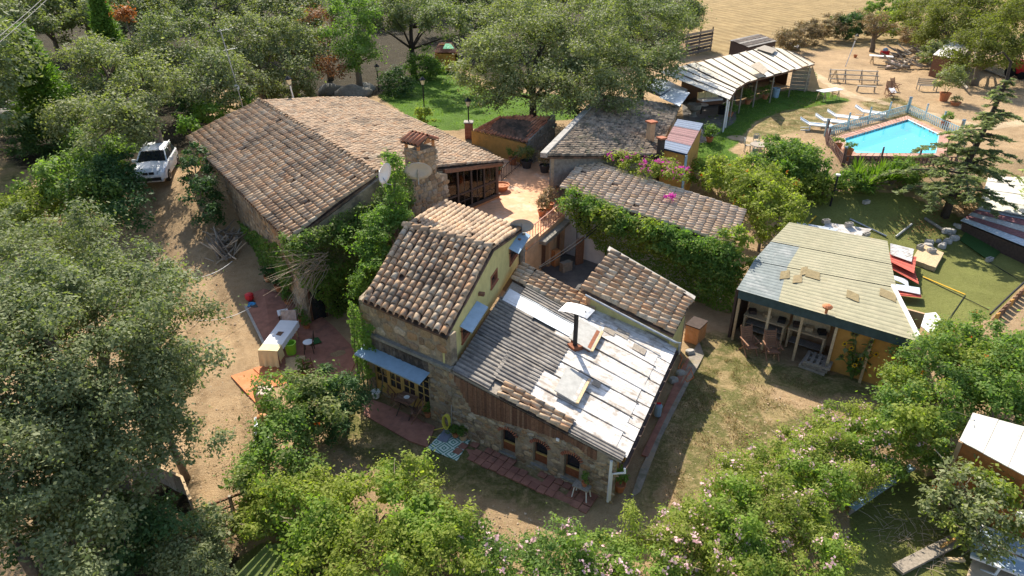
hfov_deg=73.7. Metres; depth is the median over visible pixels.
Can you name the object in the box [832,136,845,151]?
plant pot
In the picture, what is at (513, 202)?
roof terrace
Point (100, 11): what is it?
bright conifer
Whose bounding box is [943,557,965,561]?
plank
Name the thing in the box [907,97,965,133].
picket fence
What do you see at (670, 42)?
holm oak
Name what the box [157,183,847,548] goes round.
fallen leaves
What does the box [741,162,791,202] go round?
border shrub
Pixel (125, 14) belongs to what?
orange bush
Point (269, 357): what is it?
cloth
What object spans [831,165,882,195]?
border shrub
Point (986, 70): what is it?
grey pole
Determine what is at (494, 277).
window
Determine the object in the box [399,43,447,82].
undergrowth bush
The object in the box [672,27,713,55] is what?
board fence
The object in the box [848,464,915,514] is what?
blue edging
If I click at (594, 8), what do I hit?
dark oak
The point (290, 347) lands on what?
plastic tub
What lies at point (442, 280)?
yellow wing
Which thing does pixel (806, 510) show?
pink bush
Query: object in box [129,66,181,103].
undergrowth bush
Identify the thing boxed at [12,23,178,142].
olive tree
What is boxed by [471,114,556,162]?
tiled shelter
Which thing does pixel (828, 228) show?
zinc sheet
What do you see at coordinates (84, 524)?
holm oak
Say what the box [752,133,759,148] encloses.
chair
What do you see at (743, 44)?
black shack
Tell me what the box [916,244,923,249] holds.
hollow block
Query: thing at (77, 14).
olive tree
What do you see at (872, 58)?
trestle table
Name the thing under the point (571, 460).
window
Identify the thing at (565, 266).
wooden crate
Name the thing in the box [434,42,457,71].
orange parasol
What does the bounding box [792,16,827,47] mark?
hedge bush
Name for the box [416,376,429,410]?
door leaf
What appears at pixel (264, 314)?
red terrace
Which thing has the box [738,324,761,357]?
deck chair
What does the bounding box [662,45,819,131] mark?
pale canopy
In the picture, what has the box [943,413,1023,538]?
orange shed
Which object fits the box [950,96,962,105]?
plant pot
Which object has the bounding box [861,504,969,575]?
dry cuttings
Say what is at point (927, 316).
white panel roof
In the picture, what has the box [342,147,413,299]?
ivy column
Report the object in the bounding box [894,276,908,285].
zinc sheet
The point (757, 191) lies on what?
tree
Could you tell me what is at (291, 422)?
flowering shrub
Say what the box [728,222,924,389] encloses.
netted shed
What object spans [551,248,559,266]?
terracotta pipe
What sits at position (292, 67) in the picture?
olive tree
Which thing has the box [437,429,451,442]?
grey cushion
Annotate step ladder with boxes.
[302,356,315,374]
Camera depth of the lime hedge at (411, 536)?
18.22 m
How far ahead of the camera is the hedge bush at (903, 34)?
77.67 m
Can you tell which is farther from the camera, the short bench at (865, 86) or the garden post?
the short bench at (865, 86)
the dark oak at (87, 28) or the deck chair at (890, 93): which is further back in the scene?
the dark oak at (87, 28)
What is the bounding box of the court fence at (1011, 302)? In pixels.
[989,282,1023,320]
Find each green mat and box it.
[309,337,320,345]
[960,232,999,257]
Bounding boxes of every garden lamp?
[285,75,293,97]
[374,63,379,90]
[419,76,425,119]
[465,97,470,120]
[845,34,858,66]
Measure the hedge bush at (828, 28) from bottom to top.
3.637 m
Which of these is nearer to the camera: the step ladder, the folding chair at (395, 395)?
the folding chair at (395, 395)
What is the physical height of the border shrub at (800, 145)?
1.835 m
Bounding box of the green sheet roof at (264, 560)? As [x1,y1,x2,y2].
[236,543,322,575]
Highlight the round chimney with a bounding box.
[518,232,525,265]
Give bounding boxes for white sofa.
[696,91,722,104]
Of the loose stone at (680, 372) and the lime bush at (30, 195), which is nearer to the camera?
the loose stone at (680, 372)
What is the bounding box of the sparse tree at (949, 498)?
[912,451,1023,575]
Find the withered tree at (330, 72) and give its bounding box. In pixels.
[289,3,350,79]
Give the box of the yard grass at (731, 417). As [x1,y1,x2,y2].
[661,358,829,509]
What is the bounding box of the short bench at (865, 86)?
[856,85,875,92]
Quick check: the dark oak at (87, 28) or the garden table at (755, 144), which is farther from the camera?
the dark oak at (87, 28)
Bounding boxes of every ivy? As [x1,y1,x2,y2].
[283,170,416,318]
[346,299,383,393]
[555,198,744,312]
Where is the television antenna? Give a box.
[217,28,242,107]
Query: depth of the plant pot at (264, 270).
32.85 m
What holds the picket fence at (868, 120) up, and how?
on the ground at (970, 274)
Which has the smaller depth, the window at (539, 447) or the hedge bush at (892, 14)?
the window at (539, 447)
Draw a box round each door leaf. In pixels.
[375,365,389,393]
[388,371,402,396]
[402,377,417,406]
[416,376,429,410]
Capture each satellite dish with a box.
[379,163,391,186]
[404,162,431,184]
[510,219,533,233]
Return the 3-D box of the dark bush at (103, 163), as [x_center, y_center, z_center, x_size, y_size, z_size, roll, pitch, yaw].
[-20.487,-5.004,35.337,5.905,4.270,4.661,20,34,33]
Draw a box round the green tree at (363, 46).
[298,0,398,86]
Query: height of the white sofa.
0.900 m
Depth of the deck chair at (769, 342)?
28.07 m
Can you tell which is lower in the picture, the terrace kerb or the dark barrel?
the terrace kerb
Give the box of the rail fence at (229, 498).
[208,492,251,514]
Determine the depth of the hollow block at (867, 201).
40.30 m
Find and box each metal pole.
[849,218,886,236]
[895,223,912,237]
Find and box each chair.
[303,331,314,354]
[386,384,402,409]
[410,397,424,424]
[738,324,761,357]
[743,138,750,152]
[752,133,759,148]
[761,328,783,361]
[884,80,893,95]
[885,85,896,98]
[890,77,901,91]
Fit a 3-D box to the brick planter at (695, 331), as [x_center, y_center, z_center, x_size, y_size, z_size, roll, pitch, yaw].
[7.866,1.837,29.247,0.650,0.845,0.850,21,35,33]
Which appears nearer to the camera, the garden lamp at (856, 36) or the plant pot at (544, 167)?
the plant pot at (544, 167)
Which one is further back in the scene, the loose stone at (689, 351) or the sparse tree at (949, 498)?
the loose stone at (689, 351)
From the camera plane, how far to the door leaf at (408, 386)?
25.02 m
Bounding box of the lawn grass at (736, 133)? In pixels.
[379,71,849,168]
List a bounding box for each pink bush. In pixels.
[432,511,637,575]
[589,482,817,575]
[687,428,892,575]
[762,391,933,494]
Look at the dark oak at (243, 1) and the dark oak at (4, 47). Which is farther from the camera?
the dark oak at (243, 1)
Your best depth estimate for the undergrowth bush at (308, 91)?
53.69 m
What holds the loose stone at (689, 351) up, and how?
on the ground at (970, 274)
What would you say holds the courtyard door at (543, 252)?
in the roof terrace at (513, 202)
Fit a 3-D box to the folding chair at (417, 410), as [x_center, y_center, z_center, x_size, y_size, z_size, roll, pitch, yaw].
[-3.392,4.394,24.446,0.530,0.881,0.425,-5,29,-9]
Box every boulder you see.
[318,83,340,94]
[334,84,372,96]
[363,82,375,90]
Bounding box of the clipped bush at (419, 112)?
[413,103,436,122]
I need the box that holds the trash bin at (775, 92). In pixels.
[772,87,780,97]
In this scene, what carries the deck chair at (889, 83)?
on the ground at (970, 274)
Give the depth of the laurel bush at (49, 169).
34.74 m
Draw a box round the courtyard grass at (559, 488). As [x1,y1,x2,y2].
[325,333,886,506]
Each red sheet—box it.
[890,255,916,272]
[891,262,918,283]
[898,291,921,297]
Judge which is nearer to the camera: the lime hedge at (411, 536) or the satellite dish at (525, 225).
the lime hedge at (411, 536)
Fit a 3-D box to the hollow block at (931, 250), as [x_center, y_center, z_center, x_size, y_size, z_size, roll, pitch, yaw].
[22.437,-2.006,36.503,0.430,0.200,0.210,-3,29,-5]
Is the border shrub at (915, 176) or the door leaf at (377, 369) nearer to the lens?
the door leaf at (377, 369)
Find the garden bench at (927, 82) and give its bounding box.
[916,78,937,91]
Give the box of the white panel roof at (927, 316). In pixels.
[921,312,939,332]
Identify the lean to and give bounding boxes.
[449,262,677,503]
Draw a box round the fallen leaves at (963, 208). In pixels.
[886,200,973,238]
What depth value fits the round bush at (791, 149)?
40.73 m
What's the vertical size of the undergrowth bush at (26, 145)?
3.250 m
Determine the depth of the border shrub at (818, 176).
39.91 m
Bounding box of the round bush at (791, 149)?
[741,134,837,181]
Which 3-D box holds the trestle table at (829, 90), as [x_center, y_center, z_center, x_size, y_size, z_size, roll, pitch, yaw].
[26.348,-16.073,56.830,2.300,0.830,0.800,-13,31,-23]
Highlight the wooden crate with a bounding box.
[559,259,571,272]
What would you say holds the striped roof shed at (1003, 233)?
on the ground at (970, 274)
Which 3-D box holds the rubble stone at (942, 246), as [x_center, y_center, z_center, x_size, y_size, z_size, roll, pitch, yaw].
[23.630,-2.325,37.520,0.416,0.238,0.338,22,36,35]
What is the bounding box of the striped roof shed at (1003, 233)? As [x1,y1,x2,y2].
[960,207,1023,263]
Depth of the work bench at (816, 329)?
28.37 m
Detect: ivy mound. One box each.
[273,202,378,288]
[555,181,760,296]
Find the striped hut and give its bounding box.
[659,119,702,190]
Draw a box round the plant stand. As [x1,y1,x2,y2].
[571,479,591,502]
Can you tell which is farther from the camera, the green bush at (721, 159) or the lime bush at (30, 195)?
the green bush at (721, 159)
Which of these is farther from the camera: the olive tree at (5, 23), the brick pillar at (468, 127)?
the olive tree at (5, 23)
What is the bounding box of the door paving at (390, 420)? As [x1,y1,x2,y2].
[362,398,434,447]
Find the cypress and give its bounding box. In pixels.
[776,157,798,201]
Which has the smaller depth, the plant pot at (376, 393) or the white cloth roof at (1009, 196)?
the plant pot at (376, 393)
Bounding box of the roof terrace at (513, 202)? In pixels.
[474,143,570,271]
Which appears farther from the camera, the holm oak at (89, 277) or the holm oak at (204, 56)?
the holm oak at (204, 56)
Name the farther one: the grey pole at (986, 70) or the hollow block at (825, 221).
the grey pole at (986, 70)
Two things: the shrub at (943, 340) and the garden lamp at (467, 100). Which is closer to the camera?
the shrub at (943, 340)
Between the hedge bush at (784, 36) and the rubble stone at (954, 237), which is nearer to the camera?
the rubble stone at (954, 237)
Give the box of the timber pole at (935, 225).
[924,217,952,235]
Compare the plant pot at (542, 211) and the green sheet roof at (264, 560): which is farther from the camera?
the plant pot at (542, 211)
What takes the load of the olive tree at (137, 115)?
on the ground at (970, 274)
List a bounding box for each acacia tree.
[891,0,1003,55]
[931,0,1023,85]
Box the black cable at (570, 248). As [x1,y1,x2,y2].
[539,224,599,268]
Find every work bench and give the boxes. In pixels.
[742,302,790,343]
[785,315,830,353]
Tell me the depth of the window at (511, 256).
29.08 m
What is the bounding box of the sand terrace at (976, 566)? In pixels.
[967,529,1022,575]
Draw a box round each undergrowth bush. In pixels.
[0,111,71,158]
[54,69,96,112]
[58,121,141,173]
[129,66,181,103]
[166,88,214,121]
[247,70,288,98]
[279,83,327,98]
[376,64,416,98]
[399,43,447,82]
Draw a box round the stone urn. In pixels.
[687,102,701,116]
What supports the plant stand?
on the wall paving at (502, 465)
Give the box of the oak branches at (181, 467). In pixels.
[103,311,221,481]
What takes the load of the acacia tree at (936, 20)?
on the ground at (970, 274)
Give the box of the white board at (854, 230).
[824,223,871,235]
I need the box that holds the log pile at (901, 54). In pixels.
[877,44,930,69]
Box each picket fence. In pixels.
[823,96,910,135]
[825,119,958,166]
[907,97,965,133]
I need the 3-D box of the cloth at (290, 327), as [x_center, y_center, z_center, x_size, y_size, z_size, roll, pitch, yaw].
[-9.586,1.790,28.883,0.902,0.368,1.040,2,29,4]
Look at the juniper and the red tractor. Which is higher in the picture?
the red tractor
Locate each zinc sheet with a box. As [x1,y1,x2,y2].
[797,222,837,230]
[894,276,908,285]
[896,284,919,294]
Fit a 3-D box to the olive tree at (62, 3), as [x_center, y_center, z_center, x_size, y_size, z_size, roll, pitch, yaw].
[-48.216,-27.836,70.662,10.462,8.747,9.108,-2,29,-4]
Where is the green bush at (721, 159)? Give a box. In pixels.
[692,152,761,188]
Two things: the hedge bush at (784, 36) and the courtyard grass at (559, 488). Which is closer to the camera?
the courtyard grass at (559, 488)
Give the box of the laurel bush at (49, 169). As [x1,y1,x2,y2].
[3,144,127,221]
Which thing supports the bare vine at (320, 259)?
attached to the ivy at (341, 282)
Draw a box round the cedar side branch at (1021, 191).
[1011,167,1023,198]
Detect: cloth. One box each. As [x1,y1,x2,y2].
[258,344,284,367]
[263,333,290,348]
[271,320,299,338]
[280,310,296,320]
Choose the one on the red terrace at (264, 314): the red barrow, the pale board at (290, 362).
the pale board at (290, 362)
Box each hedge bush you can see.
[771,22,811,50]
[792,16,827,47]
[818,9,850,38]
[827,8,874,39]
[848,9,881,36]
[861,0,907,22]
[866,9,909,37]
[892,21,935,47]
[916,37,963,63]
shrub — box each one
[213,359,353,504]
[688,158,723,190]
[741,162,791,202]
[778,136,814,163]
[793,169,838,204]
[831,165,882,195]
[862,307,1023,474]
[878,153,930,187]
[933,310,1023,435]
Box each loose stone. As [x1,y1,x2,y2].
[668,376,678,383]
[675,369,685,375]
[685,348,694,354]
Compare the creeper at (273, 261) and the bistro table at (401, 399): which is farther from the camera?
the creeper at (273, 261)
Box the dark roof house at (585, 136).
[540,78,689,200]
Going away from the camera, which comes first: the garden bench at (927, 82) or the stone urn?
the stone urn
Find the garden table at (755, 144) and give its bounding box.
[750,142,767,157]
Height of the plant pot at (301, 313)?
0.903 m
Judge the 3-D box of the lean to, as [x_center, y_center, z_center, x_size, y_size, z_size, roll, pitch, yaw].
[1.904,2.596,24.991,7.418,4.387,8.995,13,31,22]
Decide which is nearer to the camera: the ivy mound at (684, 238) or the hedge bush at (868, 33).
the ivy mound at (684, 238)
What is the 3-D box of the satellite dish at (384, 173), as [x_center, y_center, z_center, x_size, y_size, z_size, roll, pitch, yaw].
[-5.097,-4.521,27.421,0.866,1.004,0.486,-24,36,-36]
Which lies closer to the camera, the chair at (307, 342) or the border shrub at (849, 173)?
the chair at (307, 342)
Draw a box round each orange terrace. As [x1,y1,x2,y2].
[231,369,265,402]
[253,366,285,386]
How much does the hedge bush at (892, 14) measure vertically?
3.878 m
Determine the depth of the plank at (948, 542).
19.60 m
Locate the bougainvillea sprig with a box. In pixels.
[664,193,675,200]
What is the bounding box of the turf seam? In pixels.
[924,278,988,309]
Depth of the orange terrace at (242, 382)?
26.76 m
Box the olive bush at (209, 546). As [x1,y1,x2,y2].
[134,494,246,575]
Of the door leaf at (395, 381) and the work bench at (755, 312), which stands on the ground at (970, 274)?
the work bench at (755, 312)
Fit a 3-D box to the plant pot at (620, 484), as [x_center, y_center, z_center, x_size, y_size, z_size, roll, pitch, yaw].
[3.375,5.920,21.315,0.638,1.174,0.638,0,28,0]
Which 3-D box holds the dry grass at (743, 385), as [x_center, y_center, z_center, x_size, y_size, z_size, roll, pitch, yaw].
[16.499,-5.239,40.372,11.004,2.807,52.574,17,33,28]
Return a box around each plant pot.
[258,266,274,281]
[264,274,281,291]
[278,290,293,304]
[293,305,304,321]
[295,355,309,374]
[298,314,311,328]
[372,388,379,398]
[421,401,430,417]
[445,423,459,437]
[455,424,467,440]
[499,181,509,191]
[506,145,516,164]
[515,145,535,168]
[530,192,553,216]
[537,151,549,172]
[538,186,559,210]
[581,471,589,486]
[615,464,630,492]
[702,118,720,142]
[723,100,740,116]
[737,87,758,104]
[757,85,772,99]
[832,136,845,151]
[843,141,858,160]
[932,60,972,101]
[937,111,956,128]
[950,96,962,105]
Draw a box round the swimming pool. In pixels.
[835,116,948,158]
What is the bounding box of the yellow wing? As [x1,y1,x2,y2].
[354,199,530,428]
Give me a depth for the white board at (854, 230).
38.23 m
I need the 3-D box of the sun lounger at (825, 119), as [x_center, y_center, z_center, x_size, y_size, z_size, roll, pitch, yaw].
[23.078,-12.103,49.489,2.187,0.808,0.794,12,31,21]
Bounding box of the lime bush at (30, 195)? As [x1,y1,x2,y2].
[0,176,65,239]
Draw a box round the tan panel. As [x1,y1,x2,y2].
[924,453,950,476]
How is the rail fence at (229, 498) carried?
on the ground at (970, 274)
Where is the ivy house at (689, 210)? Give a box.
[560,162,746,301]
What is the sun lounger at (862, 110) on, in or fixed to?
on the ground at (970, 274)
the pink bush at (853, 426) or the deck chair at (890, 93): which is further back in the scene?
the deck chair at (890, 93)
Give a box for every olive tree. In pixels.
[0,7,13,31]
[4,0,85,61]
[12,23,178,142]
[56,37,195,158]
[58,0,180,62]
[207,2,327,99]
[236,0,329,50]
[249,3,344,96]
[519,0,569,11]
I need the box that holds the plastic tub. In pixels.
[285,339,295,355]
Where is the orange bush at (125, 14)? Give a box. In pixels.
[105,0,145,92]
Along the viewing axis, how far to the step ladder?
26.59 m
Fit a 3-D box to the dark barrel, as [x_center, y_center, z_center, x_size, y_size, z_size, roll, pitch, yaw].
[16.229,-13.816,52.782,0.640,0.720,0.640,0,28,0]
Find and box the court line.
[923,276,964,294]
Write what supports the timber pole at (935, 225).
on the ground at (970, 274)
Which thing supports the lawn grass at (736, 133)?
on the ground at (970, 274)
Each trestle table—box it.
[816,88,843,100]
[869,54,892,64]
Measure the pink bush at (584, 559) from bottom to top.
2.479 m
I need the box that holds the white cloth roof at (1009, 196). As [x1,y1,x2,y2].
[977,176,1023,215]
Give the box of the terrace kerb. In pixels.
[244,306,263,343]
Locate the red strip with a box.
[641,358,692,457]
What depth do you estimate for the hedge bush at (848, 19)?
82.25 m
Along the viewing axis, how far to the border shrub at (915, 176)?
40.74 m
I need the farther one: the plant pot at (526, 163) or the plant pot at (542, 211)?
the plant pot at (526, 163)
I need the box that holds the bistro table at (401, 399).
[393,391,418,420]
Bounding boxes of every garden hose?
[431,414,450,437]
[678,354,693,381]
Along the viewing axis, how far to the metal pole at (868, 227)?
38.82 m
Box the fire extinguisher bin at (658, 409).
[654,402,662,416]
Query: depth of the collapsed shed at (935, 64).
64.82 m
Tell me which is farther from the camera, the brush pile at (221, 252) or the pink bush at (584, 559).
the brush pile at (221, 252)
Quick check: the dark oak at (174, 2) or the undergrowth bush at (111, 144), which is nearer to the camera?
the undergrowth bush at (111, 144)
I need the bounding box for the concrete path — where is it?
[630,343,703,498]
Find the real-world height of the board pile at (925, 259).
0.310 m
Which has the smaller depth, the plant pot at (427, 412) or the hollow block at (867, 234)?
the plant pot at (427, 412)
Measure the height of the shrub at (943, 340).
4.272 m
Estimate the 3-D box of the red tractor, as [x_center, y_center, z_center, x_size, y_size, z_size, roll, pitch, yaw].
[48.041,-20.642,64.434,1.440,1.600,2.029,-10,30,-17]
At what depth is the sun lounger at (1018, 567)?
18.82 m
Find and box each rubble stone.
[924,239,933,244]
[937,243,946,248]
[943,238,952,243]
[949,235,959,240]
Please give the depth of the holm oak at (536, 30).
44.37 m
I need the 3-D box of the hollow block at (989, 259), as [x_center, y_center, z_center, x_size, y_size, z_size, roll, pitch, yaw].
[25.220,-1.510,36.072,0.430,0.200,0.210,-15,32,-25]
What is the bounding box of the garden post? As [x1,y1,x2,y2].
[829,174,840,205]
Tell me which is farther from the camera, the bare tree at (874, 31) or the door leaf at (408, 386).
the bare tree at (874, 31)
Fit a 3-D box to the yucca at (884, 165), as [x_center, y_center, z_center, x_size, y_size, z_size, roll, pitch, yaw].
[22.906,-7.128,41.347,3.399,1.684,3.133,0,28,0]
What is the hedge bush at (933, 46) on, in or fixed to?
on the ground at (970, 274)
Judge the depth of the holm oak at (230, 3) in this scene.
73.11 m
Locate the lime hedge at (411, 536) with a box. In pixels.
[223,436,501,575]
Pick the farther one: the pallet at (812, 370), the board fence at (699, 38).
the board fence at (699, 38)
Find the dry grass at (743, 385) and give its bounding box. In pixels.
[669,96,925,526]
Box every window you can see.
[461,328,468,342]
[491,268,497,288]
[503,429,514,442]
[509,249,516,264]
[535,442,546,454]
[566,453,579,468]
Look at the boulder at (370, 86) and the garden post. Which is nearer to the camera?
the garden post
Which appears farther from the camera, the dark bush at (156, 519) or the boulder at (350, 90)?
the boulder at (350, 90)
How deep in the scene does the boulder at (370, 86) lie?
59.88 m
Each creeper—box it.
[173,88,254,134]
[174,141,227,226]
[237,221,292,294]
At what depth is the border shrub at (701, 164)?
40.78 m
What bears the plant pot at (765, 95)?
on the ground at (970, 274)
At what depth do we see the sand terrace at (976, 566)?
18.98 m
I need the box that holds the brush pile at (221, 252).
[199,219,250,263]
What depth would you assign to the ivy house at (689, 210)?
34.39 m
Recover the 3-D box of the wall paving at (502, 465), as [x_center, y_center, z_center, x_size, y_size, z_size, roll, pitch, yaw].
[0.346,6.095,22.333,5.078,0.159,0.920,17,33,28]
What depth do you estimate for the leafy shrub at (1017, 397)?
21.94 m
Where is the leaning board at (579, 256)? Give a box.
[575,237,584,264]
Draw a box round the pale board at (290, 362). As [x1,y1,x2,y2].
[285,355,304,371]
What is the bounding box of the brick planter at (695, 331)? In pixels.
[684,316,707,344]
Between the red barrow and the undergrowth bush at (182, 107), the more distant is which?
the red barrow
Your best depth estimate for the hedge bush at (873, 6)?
91.77 m
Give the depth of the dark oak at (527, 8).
76.03 m
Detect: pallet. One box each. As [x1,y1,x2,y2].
[798,359,824,375]
[801,355,827,373]
[803,350,832,370]
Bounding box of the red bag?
[245,292,253,300]
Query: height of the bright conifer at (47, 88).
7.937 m
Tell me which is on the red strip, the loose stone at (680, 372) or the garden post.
the loose stone at (680, 372)
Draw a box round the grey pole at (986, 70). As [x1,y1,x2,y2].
[984,69,1005,77]
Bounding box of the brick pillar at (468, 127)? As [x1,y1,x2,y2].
[464,120,473,138]
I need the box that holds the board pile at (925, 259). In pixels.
[914,243,943,271]
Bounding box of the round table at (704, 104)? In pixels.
[700,103,708,113]
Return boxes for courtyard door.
[541,245,545,268]
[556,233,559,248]
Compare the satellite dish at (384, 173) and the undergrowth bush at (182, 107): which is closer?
the satellite dish at (384, 173)
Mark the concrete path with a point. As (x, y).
(695, 359)
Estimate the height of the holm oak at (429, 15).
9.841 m
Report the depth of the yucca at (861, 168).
40.68 m
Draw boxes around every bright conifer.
[3,21,89,145]
[82,0,139,87]
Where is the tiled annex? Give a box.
[580,246,695,375]
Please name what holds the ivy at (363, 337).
attached to the yellow wing
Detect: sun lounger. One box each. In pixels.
[800,117,831,131]
[815,113,846,128]
[827,109,857,122]
[855,104,885,117]
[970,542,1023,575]
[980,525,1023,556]
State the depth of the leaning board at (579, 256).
35.49 m
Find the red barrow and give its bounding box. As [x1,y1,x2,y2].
[880,48,889,54]
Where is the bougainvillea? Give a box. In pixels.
[601,148,691,185]
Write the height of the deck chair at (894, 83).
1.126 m
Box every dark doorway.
[309,285,326,319]
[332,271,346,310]
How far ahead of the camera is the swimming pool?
46.96 m
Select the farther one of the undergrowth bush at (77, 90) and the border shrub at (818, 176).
the undergrowth bush at (77, 90)
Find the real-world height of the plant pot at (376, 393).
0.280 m
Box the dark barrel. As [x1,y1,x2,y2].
[718,104,725,114]
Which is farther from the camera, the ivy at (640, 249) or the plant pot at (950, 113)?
the plant pot at (950, 113)
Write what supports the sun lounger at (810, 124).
on the ground at (970, 274)
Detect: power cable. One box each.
[0,0,40,35]
[0,0,45,41]
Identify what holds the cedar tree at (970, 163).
on the ground at (970, 274)
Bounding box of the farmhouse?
[185,96,503,320]
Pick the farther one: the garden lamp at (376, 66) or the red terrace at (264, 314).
the garden lamp at (376, 66)
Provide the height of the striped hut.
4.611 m
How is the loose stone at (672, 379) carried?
on the ground at (970, 274)
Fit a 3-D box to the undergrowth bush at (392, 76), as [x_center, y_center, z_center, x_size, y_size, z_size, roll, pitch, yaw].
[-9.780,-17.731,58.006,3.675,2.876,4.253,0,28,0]
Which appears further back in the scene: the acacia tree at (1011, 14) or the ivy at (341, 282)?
the acacia tree at (1011, 14)
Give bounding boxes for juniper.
[284,361,392,452]
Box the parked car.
[131,140,179,182]
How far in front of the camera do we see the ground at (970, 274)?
32.81 m
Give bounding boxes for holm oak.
[0,186,247,544]
[0,429,168,575]
[124,2,256,112]
[161,0,257,52]
[349,0,474,74]
[427,0,659,127]
[577,0,716,99]
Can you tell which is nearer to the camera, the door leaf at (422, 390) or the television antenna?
the door leaf at (422, 390)
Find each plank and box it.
[892,535,960,574]
[940,537,955,548]
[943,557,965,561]
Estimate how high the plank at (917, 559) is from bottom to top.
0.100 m
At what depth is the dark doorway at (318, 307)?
30.56 m
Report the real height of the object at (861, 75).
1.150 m
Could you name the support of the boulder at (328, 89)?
on the ground at (970, 274)
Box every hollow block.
[821,218,830,223]
[844,222,853,226]
[862,199,870,204]
[862,231,870,236]
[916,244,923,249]
[927,248,936,252]
[985,256,993,262]
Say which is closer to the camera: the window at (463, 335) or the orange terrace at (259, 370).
the window at (463, 335)
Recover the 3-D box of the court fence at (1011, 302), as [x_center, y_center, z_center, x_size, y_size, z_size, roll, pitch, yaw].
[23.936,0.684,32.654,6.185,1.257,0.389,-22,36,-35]
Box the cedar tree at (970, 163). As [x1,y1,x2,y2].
[872,52,1023,219]
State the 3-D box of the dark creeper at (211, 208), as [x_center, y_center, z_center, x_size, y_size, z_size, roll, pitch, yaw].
[-16.512,-5.689,36.456,2.751,3.656,5.655,-10,30,-18]
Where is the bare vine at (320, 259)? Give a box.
[263,240,331,312]
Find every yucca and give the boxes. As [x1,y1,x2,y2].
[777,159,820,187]
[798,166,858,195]
[844,155,905,191]
[866,155,913,184]
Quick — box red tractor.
[1004,59,1023,79]
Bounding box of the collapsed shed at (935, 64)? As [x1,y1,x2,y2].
[928,41,971,80]
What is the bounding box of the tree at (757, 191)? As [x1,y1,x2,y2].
[694,151,815,251]
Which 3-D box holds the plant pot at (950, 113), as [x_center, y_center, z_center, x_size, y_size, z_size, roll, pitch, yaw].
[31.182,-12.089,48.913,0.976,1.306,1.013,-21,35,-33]
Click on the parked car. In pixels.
(159, 161)
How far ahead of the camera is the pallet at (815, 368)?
27.32 m
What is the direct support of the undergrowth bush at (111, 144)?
on the ground at (970, 274)
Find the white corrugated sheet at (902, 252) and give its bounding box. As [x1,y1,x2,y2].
[890,243,913,261]
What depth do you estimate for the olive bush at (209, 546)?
17.72 m
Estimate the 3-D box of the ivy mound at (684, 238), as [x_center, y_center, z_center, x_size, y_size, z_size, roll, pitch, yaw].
[6.678,-2.499,32.581,10.832,3.527,2.876,20,34,33]
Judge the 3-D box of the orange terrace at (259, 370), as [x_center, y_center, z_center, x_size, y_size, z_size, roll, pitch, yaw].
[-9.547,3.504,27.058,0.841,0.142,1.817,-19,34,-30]
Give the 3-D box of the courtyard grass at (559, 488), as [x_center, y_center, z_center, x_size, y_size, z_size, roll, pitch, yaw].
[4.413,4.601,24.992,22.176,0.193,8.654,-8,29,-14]
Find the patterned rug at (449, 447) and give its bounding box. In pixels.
[427,429,469,460]
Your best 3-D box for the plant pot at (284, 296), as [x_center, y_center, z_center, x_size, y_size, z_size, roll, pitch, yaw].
[-10.404,0.457,31.596,0.758,0.808,0.675,-21,35,-34]
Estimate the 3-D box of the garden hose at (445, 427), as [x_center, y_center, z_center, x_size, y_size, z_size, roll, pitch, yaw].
[-2.478,4.762,23.740,0.726,0.946,0.377,8,30,15]
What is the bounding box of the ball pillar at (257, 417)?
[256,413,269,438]
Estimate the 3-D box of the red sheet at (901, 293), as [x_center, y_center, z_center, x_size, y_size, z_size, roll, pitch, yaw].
[18.851,0.275,32.490,1.221,0.066,0.685,7,29,12]
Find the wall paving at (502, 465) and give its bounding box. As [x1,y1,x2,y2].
[453,442,597,513]
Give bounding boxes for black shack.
[729,34,775,54]
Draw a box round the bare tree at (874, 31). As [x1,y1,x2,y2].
[859,10,903,52]
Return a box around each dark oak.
[0,0,69,36]
[0,3,15,73]
[0,10,49,152]
[41,0,119,38]
[112,0,191,48]
[214,0,274,33]
[439,0,512,36]
[488,0,555,43]
[562,0,626,21]
[645,0,711,35]
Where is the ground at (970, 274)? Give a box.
[0,0,1023,575]
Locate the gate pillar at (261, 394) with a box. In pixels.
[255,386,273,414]
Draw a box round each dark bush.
[0,479,216,575]
[58,145,161,235]
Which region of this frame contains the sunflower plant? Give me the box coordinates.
[835,332,878,378]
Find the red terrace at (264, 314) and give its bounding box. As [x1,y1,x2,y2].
[248,288,354,390]
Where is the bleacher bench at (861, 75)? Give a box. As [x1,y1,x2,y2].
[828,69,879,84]
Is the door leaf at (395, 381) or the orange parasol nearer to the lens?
the door leaf at (395, 381)

